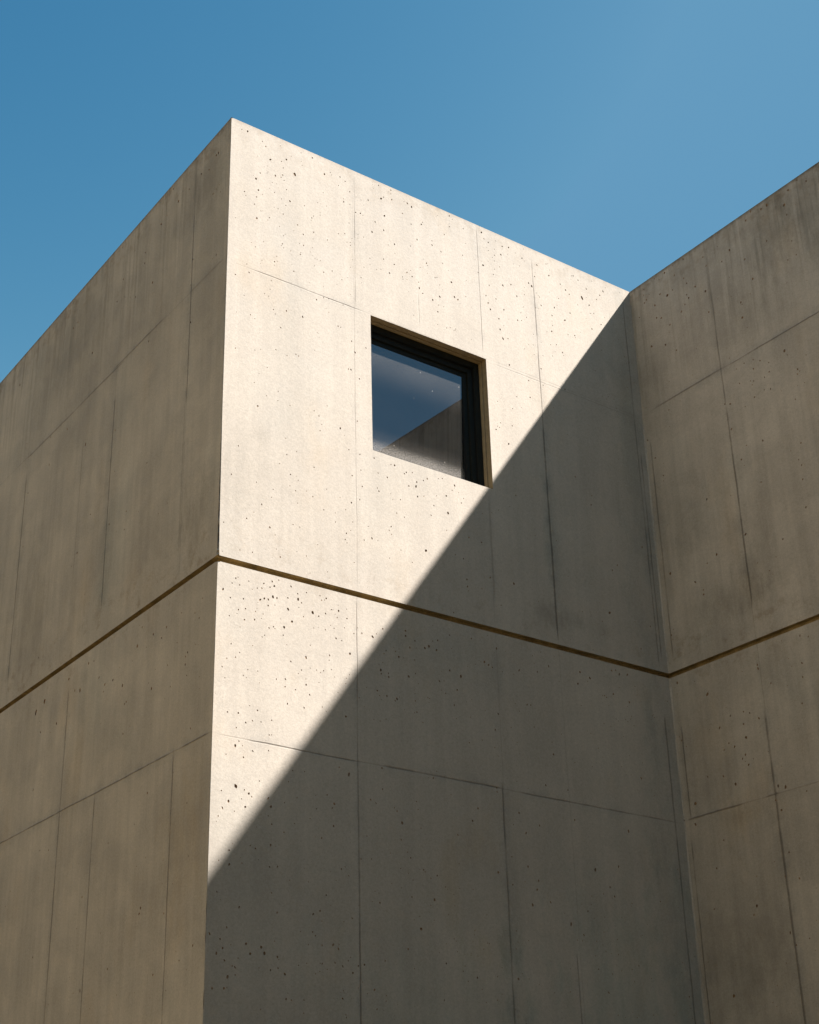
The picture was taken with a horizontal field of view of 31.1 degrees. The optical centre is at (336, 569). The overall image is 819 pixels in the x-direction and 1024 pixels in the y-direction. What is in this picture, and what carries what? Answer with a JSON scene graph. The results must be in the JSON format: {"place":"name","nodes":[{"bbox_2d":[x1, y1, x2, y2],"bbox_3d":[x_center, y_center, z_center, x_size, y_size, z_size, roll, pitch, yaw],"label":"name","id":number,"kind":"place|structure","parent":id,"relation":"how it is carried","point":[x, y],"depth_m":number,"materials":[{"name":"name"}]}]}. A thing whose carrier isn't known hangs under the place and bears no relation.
{"place":"outdoors","nodes":[
{"label":"outdoors","id":0,"kind":"place"},
{"bbox_2d":[0,117,818,1023],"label":"concrete building","id":1,"kind":"structure","parent":0,"point":[408,609],"depth_m":10.58,"materials":[{"name":"beige concrete"}]},
{"bbox_2d":[371,315,492,488],"bbox_3d":[0.665,-1.227,11.138,1.126,1.169,0.190,15,-28,-31],"label":"window","id":2,"kind":"structure","parent":1,"relation":"in","point":[430,407],"depth_m":11.24,"materials":[{"name":"glass"}]},
{"bbox_2d":[0,0,818,382],"label":"sky","id":3,"kind":"structure","parent":0,"point":[606,140],"materials":[{"name":"blue"}]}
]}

